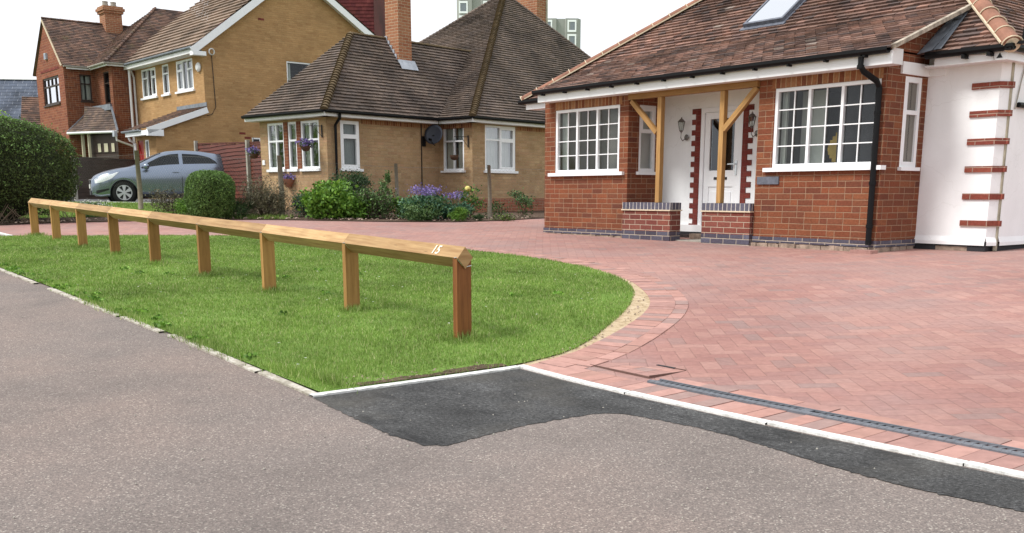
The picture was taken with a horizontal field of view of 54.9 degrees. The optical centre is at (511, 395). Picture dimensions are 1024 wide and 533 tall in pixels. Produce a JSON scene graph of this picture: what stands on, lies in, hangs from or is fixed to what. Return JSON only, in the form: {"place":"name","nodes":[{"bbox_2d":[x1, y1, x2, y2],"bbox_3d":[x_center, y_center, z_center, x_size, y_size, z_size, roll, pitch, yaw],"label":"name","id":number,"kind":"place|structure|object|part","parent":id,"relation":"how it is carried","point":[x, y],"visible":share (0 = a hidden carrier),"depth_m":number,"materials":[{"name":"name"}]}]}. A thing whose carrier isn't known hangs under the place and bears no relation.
{"place":"outdoors","nodes":[
{"label":"outdoors","id":0,"kind":"place"},
{"bbox_2d":[71,198,176,201],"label":"neighbour driveway","id":1,"kind":"structure","parent":0,"point":[103,200],"depth_m":32.16,"materials":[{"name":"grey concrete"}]},
{"bbox_2d":[72,157,139,199],"bbox_3d":[-13.792,-7.326,33.764,0.141,1.610,3.813,3,12,13],"label":"panel fence","id":2,"kind":"object","parent":1,"relation":"on","point":[83,192],"visible":0.35,"depth_m":32.82,"materials":[{"name":"wood"}]},
{"bbox_2d":[89,150,224,201],"bbox_3d":[-10.527,-6.594,29.889,4.272,1.651,2.332,-5,13,-25],"label":"parked car","id":3,"kind":"object","parent":1,"relation":"on","point":[119,191],"visible":0.65,"depth_m":28.99,"materials":[{"name":"silver metal"}]},
{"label":"side window","id":4,"kind":"part","parent":3,"relation":"part of","materials":[{"name":"black glass"}]},
{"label":"side window","id":5,"kind":"part","parent":3,"relation":"part of","materials":[{"name":"black glass"}]},
{"bbox_2d":[194,140,261,203],"bbox_3d":[-8.534,-6.608,29.472,0.143,2.252,7.251,-7,14,-31],"label":"panel fence","id":6,"kind":"object","parent":1,"relation":"on","point":[229,151],"visible":0.39,"depth_m":28.56,"materials":[{"name":"wood"}]},
{"bbox_2d":[18,200,243,218],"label":"neighbour lawn","id":7,"kind":"structure","parent":0,"point":[108,204],"depth_m":24.15,"materials":[{"name":"green plant"}]},
{"bbox_2d":[69,199,116,216],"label":"white flowers","id":8,"kind":"object","parent":7,"relation":"on","point":[97,203],"visible":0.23,"depth_m":20.90,"materials":[{"name":"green plant"}]},
{"bbox_2d":[143,186,183,211],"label":"twiggy shrub","id":9,"kind":"object","parent":7,"relation":"on","point":[156,200],"visible":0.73,"depth_m":22.82,"materials":[{"name":"brown plant"}]},
{"bbox_2d":[186,212,292,218],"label":"grass","id":10,"kind":"structure","parent":0,"point":[284,216],"depth_m":20.50,"materials":[{"name":"green plant"}]},
{"bbox_2d":[2,203,1001,392],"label":"rough ground","id":11,"kind":"structure","parent":0,"point":[269,219],"depth_m":20.52,"materials":[{"name":"brown soil"}]},
{"bbox_2d":[0,77,37,118],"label":"slate house","id":12,"kind":"structure","parent":11,"relation":"on","point":[13,91],"depth_m":57.85,"materials":[{"name":"grey stone"}]},
{"bbox_2d":[0,268,38,283],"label":"path edging","id":13,"kind":"object","parent":11,"relation":"on","point":[18,276],"visible":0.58,"depth_m":9.75,"materials":[{"name":"white concrete"}]},
{"bbox_2d":[21,96,40,124],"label":"tiled outbuilding","id":14,"kind":"structure","parent":11,"relation":"on","point":[30,111],"depth_m":43.97,"materials":[{"name":"brown tile"}]},
{"bbox_2d":[47,288,120,316],"bbox_3d":[-3.554,-0.746,8.132,0.052,0.137,2.050,-9,15,-37],"label":"path edging","id":15,"kind":"object","parent":11,"relation":"on","point":[64,294],"visible":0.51,"depth_m":8.17,"materials":[{"name":"grey concrete"}]},
{"bbox_2d":[33,1,214,158],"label":"gable house","id":16,"kind":"structure","parent":11,"relation":"on","point":[85,87],"depth_m":39.81,"materials":[{"name":"orange brick"}]},
{"bbox_2d":[43,75,60,107],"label":"window","id":17,"kind":"structure","parent":16,"relation":"in","point":[51,85],"depth_m":40.85,"materials":[{"name":"white glass"}]},
{"bbox_2d":[79,74,93,102],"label":"window","id":18,"kind":"structure","parent":16,"relation":"in","point":[85,80],"depth_m":39.96,"materials":[{"name":"black glass"}]},
{"bbox_2d":[104,71,110,104],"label":"window","id":19,"kind":"structure","parent":16,"relation":"in","point":[106,74],"depth_m":39.39,"materials":[{"name":"black glass"}]},
{"bbox_2d":[120,316,163,332],"bbox_3d":[-2.626,-0.473,6.985,0.052,0.102,0.850,-9,14,-37],"label":"path edging","id":20,"kind":"object","parent":11,"relation":"on","point":[154,329],"visible":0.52,"depth_m":6.90,"materials":[{"name":"grey concrete"}]},
{"bbox_2d":[167,334,261,372],"bbox_3d":[-1.837,-0.233,6.012,0.052,0.131,1.400,-9,15,-37],"label":"path edging","id":21,"kind":"object","parent":11,"relation":"on","point":[240,364],"visible":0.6,"depth_m":5.83,"materials":[{"name":"grey concrete"}]},
{"bbox_2d":[120,0,376,198],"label":"gable house","id":22,"kind":"structure","parent":11,"relation":"on","point":[252,54],"depth_m":35.75,"materials":[{"name":"yellow brick"}]},
{"bbox_2d":[138,140,144,160],"bbox_3d":[-13.203,-7.981,35.320,0.065,2.250,0.530,-10,15,-40],"label":"front door","id":23,"kind":"structure","parent":22,"relation":"in","point":[141,147],"depth_m":35.17,"materials":[{"name":"red wood"}]},
{"bbox_2d":[145,140,149,157],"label":"window","id":24,"kind":"structure","parent":22,"relation":"in","point":[146,141],"depth_m":34.79,"materials":[{"name":"white plastic"}]},
{"bbox_2d":[141,67,157,100],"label":"window","id":25,"kind":"structure","parent":22,"relation":"in","point":[149,76],"depth_m":38.38,"materials":[{"name":"white plastic"}]},
{"bbox_2d":[161,64,170,96],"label":"window","id":26,"kind":"structure","parent":22,"relation":"in","point":[165,75],"depth_m":37.05,"materials":[{"name":"white plastic"}]},
{"bbox_2d":[175,58,194,93],"bbox_3d":[-11.589,-11.588,35.809,0.770,1.200,1.630,-10,15,-40],"label":"window","id":27,"kind":"structure","parent":22,"relation":"in","point":[184,71],"depth_m":35.87,"materials":[{"name":"white plastic"}]},
{"bbox_2d":[286,61,309,80],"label":"window","id":28,"kind":"structure","parent":22,"relation":"in","point":[293,68],"depth_m":37.57,"materials":[{"name":"white plastic"}]},
{"bbox_2d":[0,208,544,224],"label":"planting bed","id":29,"kind":"object","parent":11,"relation":"on","point":[538,214],"visible":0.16,"depth_m":20.73,"materials":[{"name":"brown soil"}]},
{"bbox_2d":[0,116,82,223],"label":"hedge","id":30,"kind":"object","parent":29,"relation":"on","point":[34,163],"visible":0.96,"depth_m":18.92,"materials":[{"name":"green plant"}]},
{"bbox_2d":[173,198,188,213],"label":"grassy plant","id":31,"kind":"object","parent":29,"relation":"on","point":[180,206],"visible":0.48,"depth_m":21.99,"materials":[{"name":"green plant"}]},
{"bbox_2d":[183,169,235,218],"bbox_3d":[-6.239,-4.157,20.375,0.991,1.040,0.985,-9,15,-37],"label":"clipped bush","id":32,"kind":"object","parent":29,"relation":"on","point":[208,193],"visible":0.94,"depth_m":20.08,"materials":[{"name":"green plant"}]},
{"bbox_2d":[227,197,255,219],"bbox_3d":[-5.708,-3.932,20.590,0.699,0.504,0.724,6,13,28],"label":"dwarf conifer","id":33,"kind":"object","parent":29,"relation":"on","point":[241,209],"visible":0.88,"depth_m":20.49,"materials":[{"name":"green plant"}]},
{"bbox_2d":[234,175,293,217],"bbox_3d":[-5.280,-4.202,20.828,1.467,0.960,1.360,-5,12,-22],"label":"spiky shrub","id":34,"kind":"object","parent":29,"relation":"on","point":[268,200],"visible":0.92,"depth_m":20.68,"materials":[{"name":"green plant"}]},
{"bbox_2d":[288,189,308,216],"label":"lavender bush","id":35,"kind":"object","parent":29,"relation":"on","point":[296,206],"visible":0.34,"depth_m":21.34,"materials":[{"name":"green plant"}]},
{"bbox_2d":[76,150,544,217],"bbox_3d":[-5.096,-4.828,22.889,14.483,1.778,3.357,3,12,14],"label":"wire fence","id":36,"kind":"object","parent":29,"relation":"on","point":[279,178],"visible":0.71,"depth_m":22.05,"materials":[{"name":"grey metal"}]},
{"bbox_2d":[293,179,358,218],"bbox_3d":[-3.890,-4.119,20.728,1.299,0.859,1.533,5,13,22],"label":"leafy shrub","id":37,"kind":"object","parent":29,"relation":"on","point":[321,200],"visible":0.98,"depth_m":20.44,"materials":[{"name":"green plant"}]},
{"bbox_2d":[326,167,374,193],"bbox_3d":[-3.655,-4.673,22.537,1.249,1.118,1.506,2,12,11],"label":"evergreen shrub","id":38,"kind":"object","parent":29,"relation":"on","point":[357,179],"visible":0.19,"depth_m":22.29,"materials":[{"name":"green plant"}]},
{"bbox_2d":[335,190,371,218],"bbox_3d":[-3.441,-4.063,20.934,0.913,0.665,0.929,-3,12,-13],"label":"leafy shrub","id":39,"kind":"object","parent":29,"relation":"on","point":[359,208],"visible":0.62,"depth_m":20.78,"materials":[{"name":"green plant"}]},
{"bbox_2d":[339,177,371,196],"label":"variegated shrub","id":40,"kind":"object","parent":29,"relation":"on","point":[354,192],"visible":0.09,"depth_m":21.41,"materials":[{"name":"green plant"}]},
{"bbox_2d":[352,185,399,218],"bbox_3d":[-2.894,-4.151,21.125,1.184,0.747,1.170,1,12,6],"label":"variegated shrub","id":41,"kind":"object","parent":29,"relation":"on","point":[379,204],"visible":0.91,"depth_m":20.91,"materials":[{"name":"green plant"}]},
{"bbox_2d":[378,170,392,215],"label":"rose bush","id":42,"kind":"object","parent":29,"relation":"on","point":[387,179],"visible":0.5,"depth_m":22.05,"materials":[{"name":"green plant"}]},
{"bbox_2d":[391,195,406,218],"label":"leafy shrub","id":43,"kind":"object","parent":29,"relation":"on","point":[395,203],"visible":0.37,"depth_m":21.18,"materials":[{"name":"green plant"}]},
{"bbox_2d":[397,202,443,220],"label":"dark undergrowth","id":44,"kind":"object","parent":29,"relation":"on","point":[425,213],"visible":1,"depth_m":20.24,"materials":[{"name":"green plant"}]},
{"bbox_2d":[391,182,451,220],"bbox_3d":[-1.841,-4.066,20.670,1.280,0.807,1.412,-9,15,-37],"label":"aquilegia clump","id":45,"kind":"object","parent":29,"relation":"on","point":[420,199],"visible":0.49,"depth_m":20.61,"materials":[{"name":"green plant"}]},
{"bbox_2d":[439,190,475,218],"bbox_3d":[-1.206,-4.061,21.062,1.029,0.647,0.861,-9,15,-37],"label":"aquilegia clump","id":46,"kind":"object","parent":29,"relation":"on","point":[463,205],"visible":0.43,"depth_m":20.95,"materials":[{"name":"green plant"}]},
{"bbox_2d":[447,206,469,221],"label":"grass tuft","id":47,"kind":"object","parent":29,"relation":"on","point":[454,215],"visible":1,"depth_m":20.32,"materials":[{"name":"green plant"}]},
{"bbox_2d":[458,182,485,218],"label":"rose bush","id":48,"kind":"object","parent":29,"relation":"on","point":[473,200],"visible":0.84,"depth_m":21.66,"materials":[{"name":"green plant"}]},
{"bbox_2d":[472,213,483,221],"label":"heather tuft","id":49,"kind":"object","parent":29,"relation":"on","point":[479,216],"visible":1,"depth_m":20.64,"materials":[{"name":"green plant"}]},
{"bbox_2d":[480,199,511,217],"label":"rose bush","id":50,"kind":"object","parent":29,"relation":"on","point":[495,208],"visible":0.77,"depth_m":22.31,"materials":[{"name":"green plant"}]},
{"bbox_2d":[492,213,516,220],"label":"ground cover plant","id":51,"kind":"object","parent":29,"relation":"on","point":[504,216],"visible":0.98,"depth_m":20.99,"materials":[{"name":"green plant"}]},
{"bbox_2d":[507,190,537,217],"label":"rose bush","id":52,"kind":"object","parent":29,"relation":"on","point":[518,198],"visible":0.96,"depth_m":22.57,"materials":[{"name":"green plant"}]},
{"bbox_2d":[258,371,316,395],"bbox_3d":[-1.197,-0.034,5.222,0.052,0.105,0.630,-9,14,-36],"label":"path edging","id":53,"kind":"object","parent":11,"relation":"on","point":[290,384],"visible":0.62,"depth_m":5.20,"materials":[{"name":"grey concrete"}]},
{"bbox_2d":[209,0,385,36],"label":"tile hung block","id":54,"kind":"structure","parent":11,"relation":"on","point":[370,14],"depth_m":45.45,"materials":[{"name":"red tile"}]},
{"bbox_2d":[0,232,634,392],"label":"lawn turf","id":55,"kind":"structure","parent":11,"relation":"on","point":[439,368],"depth_m":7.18,"materials":[{"name":"green plant"}]},
{"bbox_2d":[28,198,472,338],"bbox_3d":[-3.970,-1.669,11.006,0.163,1.018,12.020,-9,14,-37],"label":"knee rail fence","id":56,"kind":"object","parent":55,"relation":"on","point":[458,259],"visible":0.97,"depth_m":8.43,"materials":[{"name":"brown wood"}]},
{"bbox_2d":[0,262,563,360],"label":"weeds","id":57,"kind":"object","parent":55,"relation":"on","point":[92,296],"visible":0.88,"depth_m":8.35,"materials":[{"name":"green plant"}]},
{"bbox_2d":[356,363,505,385],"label":"bare soil","id":58,"kind":"structure","parent":55,"relation":"on","point":[474,367],"depth_m":5.48,"materials":[{"name":"brown soil"}]},
{"bbox_2d":[346,269,646,382],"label":"gravel","id":59,"kind":"structure","parent":55,"relation":"on","point":[552,356],"depth_m":6.33,"materials":[{"name":"beige gravel"}]},
{"bbox_2d":[21,235,674,370],"bbox_3d":[-2.264,-1.589,11.968,4.140,0.399,13.259,-9,15,-37],"label":"edge course","id":60,"kind":"object","parent":11,"relation":"on","point":[660,309],"visible":0.35,"depth_m":7.06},
{"bbox_2d":[141,234,687,371],"bbox_3d":[-2.167,-1.587,11.956,4.208,0.403,13.322,-9,15,-37],"label":"edge course","id":61,"kind":"object","parent":11,"relation":"on","point":[676,315],"visible":0.4,"depth_m":7.11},
{"bbox_2d":[309,365,519,396],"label":"curb","id":62,"kind":"structure","parent":11,"relation":"on","point":[363,388],"depth_m":5.29,"materials":[{"name":"white concrete"}]},
{"bbox_2d":[241,0,590,211],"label":"hipped bungalow","id":63,"kind":"object","parent":11,"relation":"on","point":[374,102],"visible":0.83,"depth_m":25.97,"materials":[{"name":"beige brick"}]},
{"bbox_2d":[245,138,260,158],"bbox_3d":[-6.703,-6.457,25.695,0.533,0.551,0.469,-3,12,-14],"label":"hanging basket","id":64,"kind":"object","parent":63,"relation":"attached to","point":[253,151],"visible":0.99,"depth_m":25.67,"materials":[{"name":"purple plant"}]},
{"bbox_2d":[266,123,285,171],"bbox_3d":[-5.756,-6.325,25.174,0.810,1.280,0.770,10,15,40],"label":"window","id":65,"kind":"structure","parent":63,"relation":"in","point":[275,130],"depth_m":25.16,"materials":[{"name":"white plastic"}]},
{"bbox_2d":[277,173,298,187],"bbox_3d":[-5.600,-5.403,24.703,0.779,0.383,0.414,8,14,34],"label":"wall planter","id":66,"kind":"object","parent":63,"relation":"attached to","point":[288,182],"visible":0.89,"depth_m":24.61,"materials":[{"name":"ceramic"}]},
{"bbox_2d":[287,122,298,171],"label":"window","id":67,"kind":"structure","parent":63,"relation":"in","point":[293,164],"depth_m":24.61,"materials":[{"name":"white plastic"}]},
{"bbox_2d":[295,125,322,151],"bbox_3d":[-4.938,-6.177,23.633,0.541,0.630,0.570,10,15,40],"label":"hanging basket","id":68,"kind":"object","parent":63,"relation":"attached to","point":[305,143],"visible":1,"depth_m":23.59,"materials":[{"name":"purple plant"}]},
{"bbox_2d":[299,120,320,170],"bbox_3d":[-4.713,-6.144,24.292,0.830,1.280,0.770,10,15,40],"label":"window","id":69,"kind":"structure","parent":63,"relation":"in","point":[313,155],"depth_m":24.24,"materials":[{"name":"white plastic"}]},
{"bbox_2d":[340,120,363,170],"bbox_3d":[-4.007,-6.135,24.200,0.225,1.220,0.720,10,15,40],"label":"window","id":70,"kind":"structure","parent":63,"relation":"in","point":[349,130],"depth_m":24.27,"materials":[{"name":"white plastic"}]},
{"bbox_2d":[422,125,442,146],"bbox_3d":[-2.133,-6.809,25.762,0.575,0.552,0.372,10,15,40],"label":"satellite dish","id":71,"kind":"object","parent":63,"relation":"attached to","point":[433,134],"visible":1,"depth_m":25.83,"materials":[{"name":"black plastic"}]},
{"bbox_2d":[440,128,465,172],"bbox_3d":[-1.367,-6.552,26.281,0.880,1.280,0.670,10,15,40],"label":"window","id":72,"kind":"structure","parent":63,"relation":"in","point":[450,166],"depth_m":26.26,"materials":[{"name":"white plastic"}]},
{"bbox_2d":[450,136,468,159],"bbox_3d":[-1.396,-6.453,25.673,0.492,0.630,0.239,-6,13,-28],"label":"hanging basket","id":73,"kind":"object","parent":63,"relation":"attached to","point":[453,157],"visible":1,"depth_m":25.61,"materials":[{"name":"brown wicker"}]},
{"bbox_2d":[484,125,517,173],"bbox_3d":[-0.349,-6.610,26.492,0.225,1.230,1.350,10,15,40],"label":"window","id":74,"kind":"structure","parent":63,"relation":"in","point":[499,140],"depth_m":26.53,"materials":[{"name":"white plastic"}]},
{"bbox_2d":[325,269,649,391],"bbox_3d":[-2.887,-1.524,11.549,5.242,0.338,12.970,-9,15,-37],"label":"sand haunch","id":75,"kind":"object","parent":11,"relation":"on","point":[620,322],"visible":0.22,"depth_m":7.16,"materials":[{"name":"beige sand"}]},
{"bbox_2d":[517,364,628,393],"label":"drive kerb","id":76,"kind":"structure","parent":11,"relation":"on","point":[575,380],"depth_m":5.40,"materials":[{"name":"white concrete"}]},
{"bbox_2d":[625,391,770,424],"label":"drive kerb","id":77,"kind":"structure","parent":11,"relation":"on","point":[703,408],"depth_m":4.71,"materials":[{"name":"white concrete"}]},
{"bbox_2d":[518,0,1023,253],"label":"brick bungalow","id":78,"kind":"object","parent":11,"relation":"on","point":[865,126],"visible":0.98,"depth_m":12.68,"materials":[{"name":"red brick"}]},
{"bbox_2d":[548,105,649,175],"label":"window","id":79,"kind":"structure","parent":78,"relation":"in","point":[584,132],"depth_m":15.90,"materials":[{"name":"white plastic"}]},
{"bbox_2d":[609,105,655,174],"bbox_3d":[1.877,-3.901,15.131,0.480,1.115,0.660,-9,15,-37],"label":"window","id":80,"kind":"structure","parent":78,"relation":"in","point":[613,128],"depth_m":15.05,"materials":[{"name":"white plastic"}]},
{"bbox_2d":[703,111,739,202],"bbox_3d":[3.034,-3.226,14.316,0.117,1.730,0.640,-9,15,-37],"label":"door","id":81,"kind":"structure","parent":78,"relation":"in","point":[712,119],"depth_m":14.31,"materials":[{"name":"white plastic"}]},
{"bbox_2d":[762,78,916,171],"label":"window","id":82,"kind":"structure","parent":78,"relation":"in","point":[821,127],"depth_m":12.26,"materials":[{"name":"white plastic"}]},
{"bbox_2d":[897,76,921,170],"bbox_3d":[4.755,-3.239,11.767,0.420,1.080,0.110,-9,15,-37],"label":"window","id":83,"kind":"structure","parent":78,"relation":"in","point":[903,166],"depth_m":11.76,"materials":[{"name":"white plastic"}]},
{"bbox_2d":[535,364,1023,471],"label":"edge course","id":84,"kind":"object","parent":11,"relation":"on","point":[915,443],"visible":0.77,"depth_m":4.42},
{"bbox_2d":[767,421,967,465],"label":"drive kerb","id":85,"kind":"structure","parent":11,"relation":"on","point":[912,452],"depth_m":4.00,"materials":[{"name":"white concrete"}]},
{"bbox_2d":[964,461,1023,477],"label":"drive kerb","id":86,"kind":"structure","parent":11,"relation":"on","point":[997,469],"depth_m":3.62,"materials":[{"name":"white concrete"}]},
{"bbox_2d":[0,0,1009,172],"label":"sky","id":87,"kind":"structure","parent":0,"point":[604,23],"materials":[{"name":"white"}]},
{"bbox_2d":[0,235,1023,532],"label":"footway","id":88,"kind":"structure","parent":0,"point":[80,451],"depth_m":3.73,"materials":[{"name":"grey asphalt"}]},
{"bbox_2d":[7,298,1005,532],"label":"grit","id":89,"kind":"object","parent":88,"relation":"on","point":[366,447],"visible":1,"depth_m":4.08,"materials":[{"name":"gravel"}]},
{"bbox_2d":[313,369,1023,510],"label":"tarmac patch","id":90,"kind":"object","parent":88,"relation":"on","point":[433,411],"visible":1,"depth_m":4.53,"materials":[{"name":"black asphalt"}]},
{"bbox_2d":[0,218,1023,449],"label":"block paving drive","id":91,"kind":"structure","parent":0,"point":[930,337],"depth_m":7.17,"materials":[{"name":"red brick"}]},
{"bbox_2d":[590,364,685,377],"bbox_3d":[0.727,-0.150,5.712,0.306,0.036,0.485,-9,15,-37],"label":"access cover","id":92,"kind":"object","parent":91,"relation":"on","point":[646,372],"visible":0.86,"depth_m":5.62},
{"bbox_2d":[647,379,1023,456],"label":"drain channel","id":93,"kind":"object","parent":91,"relation":"on","point":[966,442],"visible":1,"depth_m":4.42,"materials":[{"name":"black galvanised steel"}]},
{"bbox_3d":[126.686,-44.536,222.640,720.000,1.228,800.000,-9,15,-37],"label":"ground","id":94,"kind":"structure","parent":0,"visible":0},
{"bbox_2d":[457,0,487,18],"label":"tower block","id":95,"kind":"structure","parent":94,"relation":"on","point":[464,7],"depth_m":377.76,"materials":[{"name":"concrete"}]},
{"bbox_2d":[459,1,467,12],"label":"window","id":96,"kind":"structure","parent":95,"relation":"in","point":[463,5],"depth_m":377.49,"materials":[{"name":"white plastic"}]},
{"bbox_2d":[548,18,580,47],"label":"tower block","id":97,"kind":"structure","parent":94,"relation":"on","point":[569,29],"depth_m":379.51,"materials":[{"name":"concrete"}]},
{"bbox_2d":[567,20,575,31],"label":"window","id":98,"kind":"structure","parent":97,"relation":"in","point":[572,22],"depth_m":378.97,"materials":[{"name":"white plastic"}]},
{"bbox_2d":[567,34,575,44],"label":"window","id":99,"kind":"structure","parent":97,"relation":"in","point":[572,36],"depth_m":379.80,"materials":[{"name":"white plastic"}]}
]}

